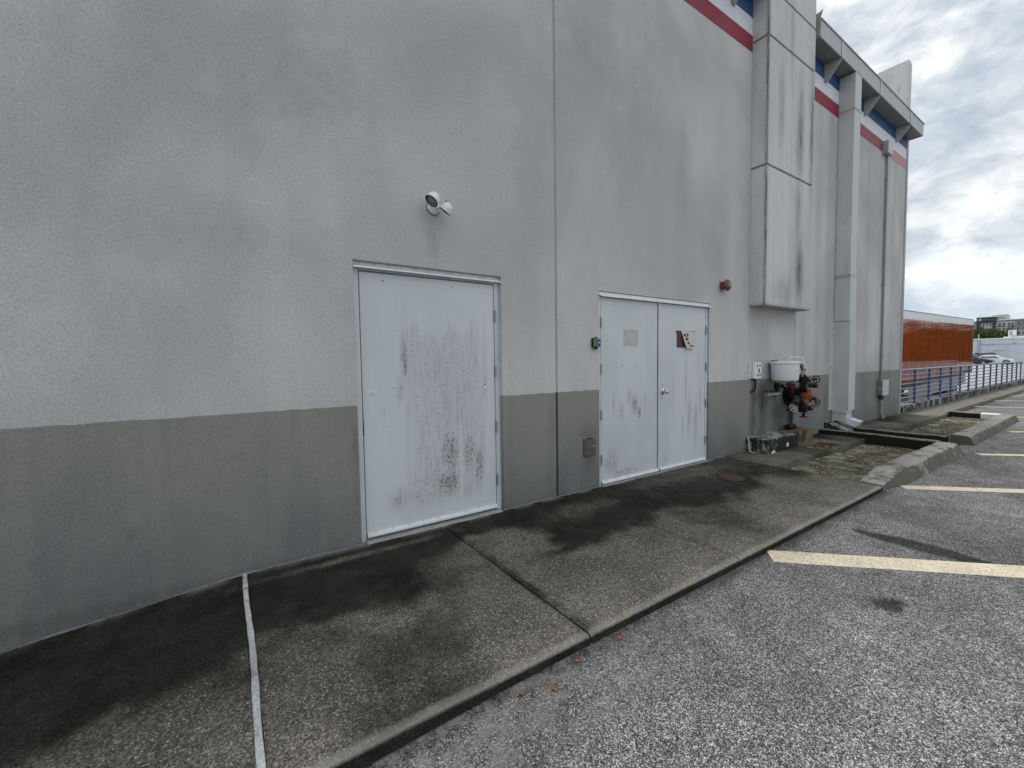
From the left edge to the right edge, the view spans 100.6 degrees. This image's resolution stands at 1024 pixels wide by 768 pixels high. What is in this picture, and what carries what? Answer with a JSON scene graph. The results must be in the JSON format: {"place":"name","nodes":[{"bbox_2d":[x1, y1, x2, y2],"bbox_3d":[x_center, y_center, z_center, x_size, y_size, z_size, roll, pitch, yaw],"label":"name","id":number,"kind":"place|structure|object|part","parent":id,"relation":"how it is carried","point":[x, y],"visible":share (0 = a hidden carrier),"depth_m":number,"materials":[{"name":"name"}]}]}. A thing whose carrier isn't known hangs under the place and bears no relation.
{"place":"outdoors","nodes":[
{"label":"outdoors","id":0,"kind":"place"},
{"bbox_2d":[0,384,1023,767],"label":"sidewalk","id":1,"kind":"structure","parent":0,"point":[362,656],"depth_m":2.31,"materials":[{"name":"concrete"}]},
{"bbox_2d":[0,0,924,651],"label":"commercial building","id":2,"kind":"structure","parent":1,"relation":"on","point":[260,306],"depth_m":3.37,"materials":[{"name":"paint"}]},
{"bbox_2d":[358,271,495,536],"bbox_3d":[-0.674,0.149,3.679,1.209,2.086,0.040,-3,4,-34],"label":"door leaf","id":3,"kind":"structure","parent":2,"relation":"in","point":[434,448],"depth_m":3.61,"materials":[{"name":"grey paint"}]},
{"bbox_2d":[425,191,452,215],"bbox_3d":[-0.606,-1.462,3.466,0.223,0.170,0.173,-3,4,-34],"label":"flood light","id":4,"kind":"object","parent":2,"relation":"attached to","point":[432,198],"visible":1,"depth_m":3.44,"materials":[{"name":"white metal"}]},
{"bbox_2d":[591,337,600,348],"bbox_3d":[0.909,-0.443,4.593,0.087,0.130,0.064,-3,4,-34],"label":"switch box","id":5,"kind":"object","parent":2,"relation":"attached to","point":[596,342],"visible":1,"depth_m":4.57,"materials":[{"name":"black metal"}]},
{"bbox_2d":[600,297,656,481],"bbox_3d":[1.386,0.054,5.023,0.981,2.070,0.040,-3,4,-34],"label":"door leaf","id":6,"kind":"structure","parent":2,"relation":"in","point":[628,391],"depth_m":4.98,"materials":[{"name":"grey paint"}]},
{"bbox_2d":[623,330,637,345],"bbox_3d":[1.390,-0.538,4.975,0.252,0.184,0.002,-3,4,-34],"label":"notice residue","id":7,"kind":"object","parent":6,"relation":"attached to","point":[630,337],"visible":1,"depth_m":4.97,"materials":[{"name":"grey paper"}]},
{"bbox_2d":[660,303,704,466],"bbox_3d":[2.230,0.013,5.588,0.987,2.070,0.040,-3,4,-34],"label":"door leaf","id":8,"kind":"structure","parent":2,"relation":"in","point":[682,370],"depth_m":5.55,"materials":[{"name":"grey paint"}]},
{"bbox_2d":[676,331,694,348],"bbox_3d":[2.277,-0.578,5.548,0.410,0.233,0.038,-3,4,-34],"label":"torn notice","id":9,"kind":"object","parent":8,"relation":"attached to","point":[685,339],"visible":1,"depth_m":5.54,"materials":[{"name":"white paper"}]},
{"bbox_2d":[720,279,731,290],"bbox_3d":[2.976,-1.371,5.913,0.160,0.160,0.117,-3,4,-34],"label":"alarm bell","id":10,"kind":"object","parent":2,"relation":"attached to","point":[726,284],"visible":1,"depth_m":5.87,"materials":[{"name":"red metal"}]},
{"bbox_2d":[747,362,761,392],"bbox_3d":[3.708,-0.098,6.499,0.335,0.463,0.048,-3,4,-34],"label":"outlet box","id":11,"kind":"object","parent":2,"relation":"attached to","point":[754,371],"visible":1,"depth_m":6.48,"materials":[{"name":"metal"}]},
{"bbox_2d":[763,381,786,397],"bbox_3d":[4.113,0.080,6.687,0.824,0.260,0.198,-3,4,-34],"label":"hose valve","id":12,"kind":"object","parent":2,"relation":"attached to","point":[775,392],"visible":1,"depth_m":6.61,"materials":[{"name":"black metal"}]},
{"bbox_2d":[769,356,807,380],"bbox_3d":[4.282,-0.241,6.638,0.424,0.386,0.465,-3,4,-34],"label":"lidded tub","id":13,"kind":"object","parent":2,"relation":"attached to","point":[784,370],"visible":1,"depth_m":6.51,"materials":[{"name":"white plastic"}]},
{"bbox_2d":[784,405,796,429],"bbox_3d":[4.642,0.552,7.064,0.336,0.396,0.122,-3,4,-42],"label":"drain pipe","id":14,"kind":"object","parent":2,"relation":"attached to","point":[791,425],"visible":0.94,"depth_m":7.05,"materials":[{"name":"grey metal"}]},
{"bbox_2d":[783,364,819,417],"bbox_3d":[4.661,0.100,6.933,0.775,0.867,0.404,-3,4,-34],"label":"fire manifold","id":15,"kind":"object","parent":2,"relation":"attached to","point":[800,396],"visible":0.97,"depth_m":6.88,"materials":[{"name":"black metal"}]},
{"bbox_2d":[828,72,862,426],"bbox_3d":[6.310,-2.426,7.930,0.495,6.454,0.417,-3,4,-34],"label":"downspout","id":16,"kind":"object","parent":2,"relation":"attached to","point":[842,366],"visible":1,"depth_m":7.95,"materials":[{"name":"metal"}]},
{"bbox_2d":[877,140,892,418],"bbox_3d":[8.302,-2.222,9.463,0.490,6.084,0.110,-3,4,-34],"label":"conduit pipe","id":17,"kind":"object","parent":2,"relation":"attached to","point":[883,385],"depth_m":9.45,"materials":[{"name":"grey metal"}]},
{"bbox_2d":[718,474,744,480],"bbox_3d":[2.591,1.104,5.021,0.284,0.013,0.284,-3,4,-34],"label":"manhole cover","id":18,"kind":"object","parent":1,"relation":"on","point":[730,477],"visible":1,"depth_m":5.00,"materials":[{"name":"brown metal"}]},
{"bbox_2d":[746,431,797,454],"bbox_3d":[4.047,0.908,6.605,1.006,0.237,0.314,-3,4,-34],"label":"concrete block","id":19,"kind":"object","parent":1,"relation":"on","point":[771,442],"depth_m":6.42,"materials":[{"name":"white paint"}]},
{"bbox_2d":[778,427,812,445],"bbox_3d":[4.713,0.873,7.069,0.580,0.242,0.286,-3,4,-34],"label":"concrete block","id":20,"kind":"object","parent":1,"relation":"on","point":[805,435],"depth_m":6.96,"materials":[{"name":"beige concrete"}]},
{"bbox_2d":[806,443,838,449],"bbox_3d":[4.949,1.012,6.808,0.710,0.015,0.340,-3,4,-34],"label":"soil patch","id":21,"kind":"object","parent":1,"relation":"on","point":[820,445],"visible":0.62,"depth_m":6.87,"materials":[{"name":"brown soil"}]},
{"bbox_2d":[900,379,1023,413],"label":"wall","id":22,"kind":"structure","parent":1,"relation":"on","point":[918,405],"depth_m":13.20,"materials":[{"name":"concrete"}]},
{"bbox_2d":[901,361,1023,403],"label":"blue railing","id":23,"kind":"object","parent":22,"relation":"on","point":[940,383],"visible":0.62,"depth_m":13.76,"materials":[{"name":"metal"}]},
{"bbox_2d":[248,392,1023,767],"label":"parking lot","id":24,"kind":"structure","parent":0,"point":[884,628],"depth_m":2.03,"materials":[{"name":"grey asphalt"}]},
{"bbox_2d":[551,684,558,691],"bbox_3d":[0.192,1.352,1.895,0.034,0.008,0.033,1,4,34],"label":"dead leaf","id":25,"kind":"object","parent":24,"relation":"on","point":[555,687],"visible":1,"depth_m":1.89,"materials":[{"name":"orange plant"}]},
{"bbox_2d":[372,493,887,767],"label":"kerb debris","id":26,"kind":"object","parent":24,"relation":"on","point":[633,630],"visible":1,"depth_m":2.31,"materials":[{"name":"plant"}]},
{"bbox_2d":[819,428,963,490],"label":"planter kerb","id":27,"kind":"structure","parent":24,"relation":"on","point":[926,457],"depth_m":5.62,"materials":[{"name":"concrete"}]},
{"bbox_2d":[790,444,915,480],"bbox_3d":[5.020,1.105,6.072,3.220,0.049,0.895,-3,4,-34],"label":"soil bed","id":28,"kind":"object","parent":27,"relation":"in","point":[838,471],"visible":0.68,"depth_m":6.04,"materials":[{"name":"brown soil"}]},
{"bbox_2d":[795,420,974,478],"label":"gravel bits","id":29,"kind":"object","parent":28,"relation":"on","point":[862,454],"visible":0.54,"depth_m":6.50,"materials":[{"name":"grey gravel"}]},
{"bbox_2d":[848,411,1019,445],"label":"planter kerb","id":30,"kind":"structure","parent":24,"relation":"on","point":[993,424],"depth_m":7.75,"materials":[{"name":"concrete"}]},
{"bbox_2d":[908,417,981,441],"bbox_3d":[8.984,0.929,8.764,4.450,0.085,0.870,-3,4,-34],"label":"soil bed","id":31,"kind":"object","parent":30,"relation":"in","point":[949,425],"visible":0.52,"depth_m":8.98,"materials":[{"name":"brown soil"}]},
{"bbox_2d":[816,0,1023,321],"label":"sky","id":32,"kind":"structure","parent":0,"point":[964,255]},
{"bbox_2d":[901,364,1023,403],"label":"lot","id":33,"kind":"structure","parent":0,"point":[963,388],"depth_m":37.03,"materials":[{"name":"grey asphalt"}]},
{"bbox_2d":[901,310,973,400],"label":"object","id":34,"kind":"object","parent":33,"relation":"on","point":[933,340],"visible":0.39,"depth_m":18.32,"materials":[{"name":"orange paint"}]},
{"bbox_2d":[972,354,993,363],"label":"parked car","id":35,"kind":"object","parent":33,"relation":"on","point":[976,359],"visible":0.47,"depth_m":65.97,"materials":[{"name":"black paint"}]},
{"bbox_2d":[974,352,1010,363],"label":"parked car","id":36,"kind":"object","parent":33,"relation":"on","point":[985,353],"visible":0.05,"depth_m":69.99,"materials":[{"name":"paint"}]},
{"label":"side window","id":37,"kind":"part","parent":36,"relation":"part of","materials":[{"name":"glass"}]},
{"bbox_2d":[976,355,1016,363],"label":"parked car","id":38,"kind":"object","parent":33,"relation":"on","point":[997,359],"visible":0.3,"depth_m":66.74,"materials":[{"name":"white paint"}]},
{"bbox_2d":[972,336,1023,363],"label":"white building","id":39,"kind":"structure","parent":33,"relation":"on","point":[1009,347],"depth_m":71.15,"materials":[{"name":"paint"}]},
{"bbox_2d":[1008,330,1016,336],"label":"rooftop unit","id":40,"kind":"object","parent":39,"relation":"on","point":[1012,333],"visible":0.87,"depth_m":80.84,"materials":[{"name":"white metal"}]},
{"label":"ground","id":41,"kind":"structure","parent":0,"visible":0},
{"bbox_2d":[973,326,1000,338],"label":"round tree","id":42,"kind":"object","parent":41,"relation":"on","point":[983,332],"visible":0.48,"depth_m":95.96,"materials":[{"name":"green plant"}]},
{"bbox_2d":[974,314,1023,335],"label":"hotel","id":43,"kind":"structure","parent":41,"relation":"on","point":[1003,322],"depth_m":284.50,"materials":[{"name":"white concrete"}]},
{"bbox_2d":[983,326,1019,337],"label":"round tree","id":44,"kind":"object","parent":41,"relation":"on","point":[1003,334],"visible":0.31,"depth_m":94.56,"materials":[{"name":"green plant"}]},
{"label":"drain channel","id":45,"kind":"structure","parent":0,"visible":0},
{"bbox_2d":[824,420,853,430],"bbox_3d":[6.206,0.821,8.065,0.550,0.220,0.296,-3,4,-34],"label":"splash block","id":46,"kind":"object","parent":45,"relation":"on","point":[835,425],"depth_m":8.02,"materials":[{"name":"concrete"}]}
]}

